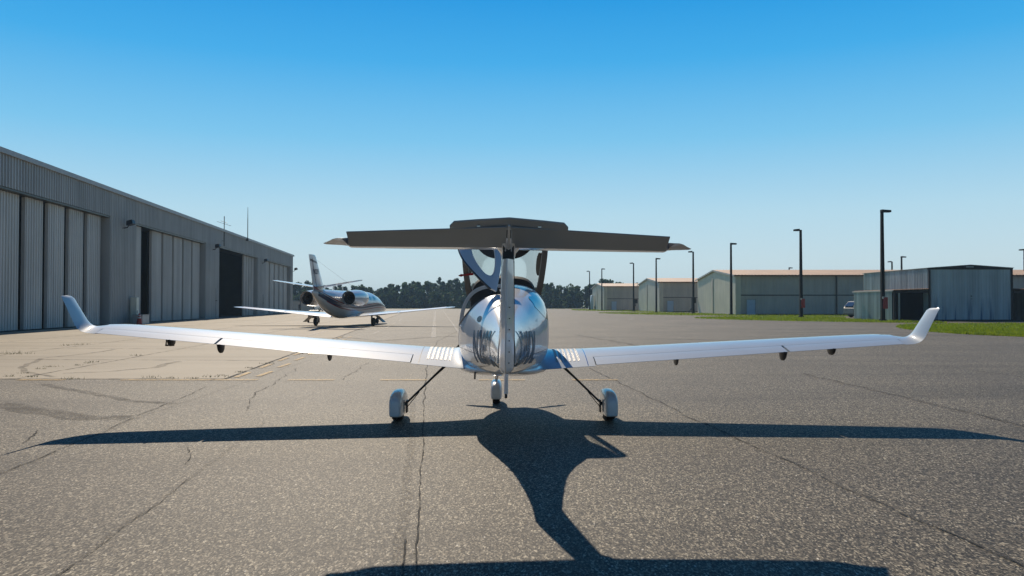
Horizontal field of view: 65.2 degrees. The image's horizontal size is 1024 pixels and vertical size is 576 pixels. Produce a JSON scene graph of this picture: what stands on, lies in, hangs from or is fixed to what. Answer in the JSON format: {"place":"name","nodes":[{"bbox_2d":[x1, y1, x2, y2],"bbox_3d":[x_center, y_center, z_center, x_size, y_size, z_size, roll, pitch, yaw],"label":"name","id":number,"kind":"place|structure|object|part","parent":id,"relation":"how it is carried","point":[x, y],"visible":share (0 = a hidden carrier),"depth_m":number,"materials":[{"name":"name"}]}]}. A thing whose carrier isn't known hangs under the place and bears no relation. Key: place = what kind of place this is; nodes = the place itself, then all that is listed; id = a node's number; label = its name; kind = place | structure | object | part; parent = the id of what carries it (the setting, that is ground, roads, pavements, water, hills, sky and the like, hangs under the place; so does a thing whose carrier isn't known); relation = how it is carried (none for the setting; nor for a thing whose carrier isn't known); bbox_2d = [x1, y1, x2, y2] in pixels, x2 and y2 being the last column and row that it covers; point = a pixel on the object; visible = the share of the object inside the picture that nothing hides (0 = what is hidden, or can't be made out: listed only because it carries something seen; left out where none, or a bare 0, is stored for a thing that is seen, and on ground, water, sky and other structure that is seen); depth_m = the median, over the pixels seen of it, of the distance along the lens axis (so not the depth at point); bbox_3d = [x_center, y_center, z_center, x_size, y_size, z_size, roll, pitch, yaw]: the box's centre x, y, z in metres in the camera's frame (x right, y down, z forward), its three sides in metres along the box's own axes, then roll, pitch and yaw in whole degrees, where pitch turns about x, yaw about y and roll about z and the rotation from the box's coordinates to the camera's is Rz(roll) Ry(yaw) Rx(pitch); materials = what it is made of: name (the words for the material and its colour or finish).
{"place":"outdoors","nodes":[
{"label":"outdoors","id":0,"kind":"place"},
{"bbox_2d":[0,313,400,378],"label":"concrete apron","id":1,"kind":"object","parent":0,"point":[190,360],"visible":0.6,"depth_m":27.73,"materials":[{"name":"beige concrete"}]},
{"bbox_2d":[130,297,138,323],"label":"pedestal cabinet","id":2,"kind":"object","parent":1,"relation":"on","point":[134,305],"visible":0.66,"depth_m":65.37,"materials":[{"name":"metal"}]},
{"bbox_2d":[136,313,143,324],"bbox_3d":[-29.775,2.479,63.923,0.500,0.900,0.500,0,-1,0],"label":"traffic cone","id":3,"kind":"object","parent":1,"relation":"on","point":[139,320],"visible":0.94,"depth_m":63.80,"materials":[{"name":"red plastic"}]},
{"bbox_2d":[132,314,149,323],"bbox_3d":[-30.202,2.545,65.090,0.860,0.775,1.660,0,-1,-6],"label":"utility box","id":4,"kind":"object","parent":1,"relation":"on","point":[145,318],"visible":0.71,"depth_m":64.57,"materials":[{"name":"grey metal"}]},
{"bbox_2d":[0,146,293,331],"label":"hangar","id":5,"kind":"structure","parent":1,"relation":"on","point":[63,232],"depth_m":61.81,"materials":[{"name":"grey metal"}]},
{"bbox_2d":[0,190,18,330],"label":"sliding door","id":6,"kind":"structure","parent":5,"relation":"in","point":[9,202],"depth_m":47.74,"materials":[{"name":"metal"}]},
{"bbox_2d":[20,197,42,329],"bbox_3d":[-30.452,-1.520,50.779,0.280,8.250,2.313,0,-1,-6],"label":"sliding door","id":7,"kind":"structure","parent":5,"relation":"in","point":[31,209],"depth_m":50.42,"materials":[{"name":"metal"}]},
{"bbox_2d":[43,203,63,327],"bbox_3d":[-30.779,-1.459,53.828,0.280,8.250,2.313,0,-1,-6],"label":"sliding door","id":8,"kind":"structure","parent":5,"relation":"in","point":[54,214],"depth_m":53.49,"materials":[{"name":"metal"}]},
{"bbox_2d":[64,208,82,326],"bbox_3d":[-31.105,-1.398,56.878,0.280,8.250,2.313,0,-1,-6],"label":"sliding door","id":9,"kind":"structure","parent":5,"relation":"in","point":[74,218],"depth_m":56.52,"materials":[{"name":"metal"}]},
{"bbox_2d":[83,213,99,324],"bbox_3d":[-31.431,-1.337,59.927,0.280,8.250,2.313,0,-1,-6],"label":"sliding door","id":10,"kind":"structure","parent":5,"relation":"in","point":[91,306],"depth_m":59.60,"materials":[{"name":"metal"}]},
{"bbox_2d":[124,219,135,228],"bbox_3d":[-30.851,-5.108,64.342,0.937,0.787,0.629,0,-1,0],"label":"flood light","id":11,"kind":"object","parent":5,"relation":"attached to","point":[131,222],"visible":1,"depth_m":64.13,"materials":[{"name":"black plastic"}]},
{"bbox_2d":[135,226,140,312],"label":"sliding door","id":12,"kind":"structure","parent":5,"relation":"in","point":[138,229],"depth_m":68.84,"materials":[{"name":"metal"}]},
{"bbox_2d":[149,231,160,321],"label":"sliding door","id":13,"kind":"structure","parent":5,"relation":"in","point":[154,237],"depth_m":73.36,"materials":[{"name":"metal"}]},
{"bbox_2d":[161,234,171,320],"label":"sliding door","id":14,"kind":"structure","parent":5,"relation":"in","point":[166,240],"depth_m":76.58,"materials":[{"name":"metal"}]},
{"bbox_2d":[171,237,181,319],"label":"sliding door","id":15,"kind":"structure","parent":5,"relation":"in","point":[176,242],"depth_m":79.69,"materials":[{"name":"metal"}]},
{"bbox_2d":[181,239,190,319],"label":"sliding door","id":16,"kind":"structure","parent":5,"relation":"in","point":[186,244],"depth_m":82.94,"materials":[{"name":"metal"}]},
{"bbox_2d":[190,242,199,318],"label":"sliding door","id":17,"kind":"structure","parent":5,"relation":"in","point":[195,247],"depth_m":86.25,"materials":[{"name":"metal"}]},
{"bbox_2d":[215,288,216,317],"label":"wall pipe","id":18,"kind":"object","parent":5,"relation":"attached to","point":[216,302],"depth_m":92.54,"materials":[{"name":"metal"}]},
{"bbox_2d":[217,216,229,245],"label":"antenna mast","id":19,"kind":"object","parent":5,"relation":"attached to","point":[224,228],"visible":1,"depth_m":96.13,"materials":[{"name":"metal"}]},
{"bbox_2d":[242,255,245,315],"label":"sliding door","id":20,"kind":"structure","parent":5,"relation":"in","point":[243,256],"depth_m":109.24,"materials":[{"name":"metal"}]},
{"bbox_2d":[245,256,247,314],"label":"sliding door","id":21,"kind":"structure","parent":5,"relation":"in","point":[246,305],"depth_m":110.91,"materials":[{"name":"metal"}]},
{"bbox_2d":[248,257,250,314],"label":"sliding door","id":22,"kind":"structure","parent":5,"relation":"in","point":[249,258],"depth_m":112.60,"materials":[{"name":"metal"}]},
{"bbox_2d":[251,257,253,314],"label":"sliding door","id":23,"kind":"structure","parent":5,"relation":"in","point":[252,259],"depth_m":114.54,"materials":[{"name":"metal"}]},
{"bbox_2d":[266,261,268,313],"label":"sliding door","id":24,"kind":"structure","parent":5,"relation":"in","point":[267,263],"depth_m":125.37,"materials":[{"name":"metal"}]},
{"bbox_2d":[268,262,273,313],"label":"sliding door","id":25,"kind":"structure","parent":5,"relation":"in","point":[271,265],"depth_m":128.53,"materials":[{"name":"metal"}]},
{"bbox_2d":[273,263,277,313],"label":"sliding door","id":26,"kind":"structure","parent":5,"relation":"in","point":[275,305],"depth_m":132.00,"materials":[{"name":"metal"}]},
{"bbox_2d":[278,265,282,312],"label":"sliding door","id":27,"kind":"structure","parent":5,"relation":"in","point":[280,268],"depth_m":136.42,"materials":[{"name":"metal"}]},
{"bbox_2d":[283,266,286,312],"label":"sliding door","id":28,"kind":"structure","parent":5,"relation":"in","point":[284,267],"depth_m":140.47,"materials":[{"name":"metal"}]},
{"bbox_2d":[10,315,395,378],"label":"pavement joint","id":29,"kind":"object","parent":1,"relation":"on","point":[159,352],"visible":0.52,"depth_m":23.67,"materials":[{"name":"grey"}]},
{"bbox_2d":[308,308,320,321],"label":"ground cart","id":30,"kind":"object","parent":1,"relation":"on","point":[315,316],"visible":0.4,"depth_m":71.31,"materials":[{"name":"metal"}]},
{"bbox_2d":[390,305,587,308],"bbox_3d":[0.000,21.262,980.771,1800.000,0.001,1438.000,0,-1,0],"label":"field","id":31,"kind":"structure","parent":0,"point":[456,308],"depth_m":292.71,"materials":[{"name":"green plant"}]},
{"bbox_2d":[293,277,620,308],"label":"wood","id":32,"kind":"object","parent":31,"relation":"on","point":[449,293],"visible":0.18,"depth_m":295.12,"materials":[{"name":"green plant"}]},
{"bbox_2d":[0,309,1023,575],"bbox_3d":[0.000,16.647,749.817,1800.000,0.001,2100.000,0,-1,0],"label":"tarmac","id":33,"kind":"structure","parent":0,"point":[550,473],"depth_m":8.23,"materials":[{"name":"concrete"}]},
{"bbox_2d":[0,344,417,553],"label":"weeds","id":34,"kind":"object","parent":33,"relation":"on","point":[103,361],"visible":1,"depth_m":20.21,"materials":[{"name":"green plant"}]},
{"bbox_2d":[293,301,313,310],"bbox_3d":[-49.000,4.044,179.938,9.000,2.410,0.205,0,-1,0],"label":"shed","id":35,"kind":"object","parent":33,"relation":"on","point":[302,308],"visible":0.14,"depth_m":179.98,"materials":[{"name":"metal"}]},
{"bbox_2d":[19,337,617,379],"bbox_3d":[-4.200,2.214,28.766,13.000,0.001,23.118,0,-1,0],"label":"yellow marking","id":36,"kind":"object","parent":33,"relation":"on","point":[290,379],"visible":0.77,"depth_m":17.36,"materials":[{"name":"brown paint"}]},
{"bbox_2d":[238,254,452,325],"bbox_3d":[-12.515,0.336,60.790,13.137,5.060,13.098,1,-1,-37],"label":"private jet","id":37,"kind":"object","parent":33,"relation":"on","point":[333,303],"visible":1,"depth_m":58.40,"materials":[{"name":"paint"}]},
{"bbox_2d":[308,312,458,336],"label":"white marking","id":38,"kind":"object","parent":33,"relation":"on","point":[434,323],"visible":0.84,"depth_m":55.77,"materials":[{"name":"beige paint"}]},
{"bbox_2d":[61,217,939,419],"bbox_3d":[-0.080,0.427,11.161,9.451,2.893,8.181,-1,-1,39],"label":"light aircraft","id":39,"kind":"object","parent":33,"relation":"on","point":[503,327],"visible":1,"depth_m":10.87,"materials":[{"name":"white paint"}]},
{"bbox_2d":[458,273,473,276],"bbox_3d":[-0.701,-0.203,12.178,0.230,0.065,0.019,0,-1,0],"label":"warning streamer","id":40,"kind":"object","parent":39,"relation":"attached to","point":[461,275],"visible":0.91,"depth_m":12.18,"materials":[{"name":"red fabric"}]},
{"bbox_3d":[-0.435,-0.235,10.716,0.645,1.006,0.732,0,-1,-1],"label":"rear door","id":41,"kind":"part","parent":39,"relation":"part of","materials":[{"name":"white paint"}]},
{"bbox_3d":[0.393,0.277,10.840,0.158,0.334,0.886,0,-1,18],"label":"rear window","id":42,"kind":"part","parent":39,"relation":"part of","materials":[{"name":"blue glass"}]},
{"bbox_2d":[0,331,1023,575],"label":"pavement crack","id":43,"kind":"object","parent":33,"relation":"on","point":[420,483],"visible":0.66,"depth_m":7.08,"materials":[{"name":"grey asphalt"}]},
{"bbox_2d":[591,283,638,309],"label":"hangar","id":44,"kind":"structure","parent":33,"relation":"on","point":[617,296],"depth_m":206.28,"materials":[{"name":"beige metal"}]},
{"bbox_2d":[611,301,616,309],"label":"entry door","id":45,"kind":"structure","parent":44,"relation":"in","point":[613,303],"depth_m":206.14,"materials":[{"name":"paint"}]},
{"bbox_2d":[607,287,638,309],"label":"bifold door","id":46,"kind":"structure","parent":44,"relation":"in","point":[612,292],"depth_m":206.24,"materials":[{"name":"metal"}]},
{"bbox_2d":[655,258,659,311],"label":"lamp post","id":47,"kind":"object","parent":33,"relation":"on","point":[656,284],"visible":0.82,"depth_m":156.96,"materials":[{"name":"metal"}]},
{"bbox_2d":[637,278,697,311],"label":"hangar","id":48,"kind":"structure","parent":33,"relation":"on","point":[674,294],"depth_m":165.30,"materials":[{"name":"beige metal"}]},
{"bbox_2d":[667,300,673,311],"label":"entry door","id":49,"kind":"structure","parent":48,"relation":"in","point":[670,303],"depth_m":165.12,"materials":[{"name":"paint"}]},
{"bbox_2d":[663,283,697,310],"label":"bifold door","id":50,"kind":"structure","parent":48,"relation":"in","point":[669,289],"depth_m":165.28,"materials":[{"name":"metal"}]},
{"bbox_2d":[843,301,853,316],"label":"parked car","id":51,"kind":"object","parent":33,"relation":"on","point":[848,309],"visible":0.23,"depth_m":98.12,"materials":[{"name":"silver metal"}]},
{"bbox_2d":[695,270,1023,314],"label":"hangar","id":52,"kind":"structure","parent":33,"relation":"on","point":[776,292],"depth_m":122.30,"materials":[{"name":"beige metal"}]},
{"bbox_2d":[746,299,755,314],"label":"entry door","id":53,"kind":"structure","parent":52,"relation":"in","point":[750,304],"depth_m":122.14,"materials":[{"name":"paint"}]},
{"bbox_2d":[741,276,1023,313],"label":"bifold door","id":54,"kind":"structure","parent":52,"relation":"in","point":[750,285],"depth_m":122.29,"materials":[{"name":"metal"}]},
{"bbox_2d":[900,256,905,269],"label":"lamp post","id":55,"kind":"object","parent":33,"relation":"on","point":[901,257],"visible":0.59,"depth_m":150.99,"materials":[{"name":"metal"}]},
{"bbox_2d":[852,265,1023,320],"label":"hangar","id":56,"kind":"structure","parent":33,"relation":"on","point":[971,293],"depth_m":78.53,"materials":[{"name":"grey metal"}]},
{"bbox_2d":[930,269,1010,319],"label":"hangar door","id":57,"kind":"structure","parent":56,"relation":"in","point":[952,290],"depth_m":78.49,"materials":[{"name":"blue metal"}]},
{"bbox_2d":[1019,249,1023,270],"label":"lamp post","id":58,"kind":"object","parent":33,"relation":"on","point":[1023,257],"visible":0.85,"depth_m":131.20,"materials":[{"name":"metal"}]},
{"bbox_2d":[0,0,1023,302],"label":"sky","id":59,"kind":"structure","parent":0,"point":[708,126],"materials":[{"name":"blue"}]},
{"bbox_2d":[607,313,809,315],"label":"lawn","id":60,"kind":"structure","parent":0,"point":[701,315],"depth_m":125.29,"materials":[{"name":"plant"}]},
{"bbox_2d":[688,251,694,313],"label":"lamp post","id":61,"kind":"object","parent":60,"relation":"on","point":[693,306],"visible":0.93,"depth_m":135.94,"materials":[{"name":"metal"}]},
{"bbox_2d":[729,243,736,314],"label":"lamp post","id":62,"kind":"object","parent":60,"relation":"on","point":[731,300],"visible":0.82,"depth_m":117.90,"materials":[{"name":"metal"}]},
{"bbox_2d":[699,316,934,322],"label":"lawn","id":63,"kind":"structure","parent":0,"point":[793,320],"depth_m":79.73,"materials":[{"name":"plant"}]},
{"bbox_2d":[793,229,804,316],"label":"lamp post","id":64,"kind":"object","parent":63,"relation":"on","point":[801,303],"visible":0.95,"depth_m":95.93,"materials":[{"name":"metal"}]},
{"bbox_2d":[879,209,890,320],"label":"lamp post","id":65,"kind":"object","parent":63,"relation":"on","point":[883,302],"visible":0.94,"depth_m":76.33,"materials":[{"name":"metal"}]},
{"label":"lawn","id":66,"kind":"structure","parent":0,"visible":0},
{"bbox_2d":[587,271,589,309],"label":"lamp post","id":67,"kind":"object","parent":66,"relation":"on","point":[589,289],"visible":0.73,"depth_m":216.89,"materials":[{"name":"metal"}]},
{"bbox_2d":[588,295,594,309],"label":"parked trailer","id":68,"kind":"object","parent":66,"relation":"on","point":[591,301],"visible":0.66,"depth_m":227.98,"materials":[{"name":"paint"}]},
{"bbox_2d":[601,268,602,309],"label":"lamp post","id":69,"kind":"object","parent":66,"relation":"on","point":[601,292],"visible":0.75,"depth_m":202.86,"materials":[{"name":"metal"}]},
{"bbox_2d":[630,262,634,310],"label":"lamp post","id":70,"kind":"object","parent":66,"relation":"on","point":[633,287],"visible":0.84,"depth_m":173.89,"materials":[{"name":"metal"}]},
{"bbox_2d":[571,309,1023,336],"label":"grass","id":71,"kind":"structure","parent":66,"relation":"on","point":[1000,329],"depth_m":72.42,"materials":[{"name":"green plant"}]}
]}

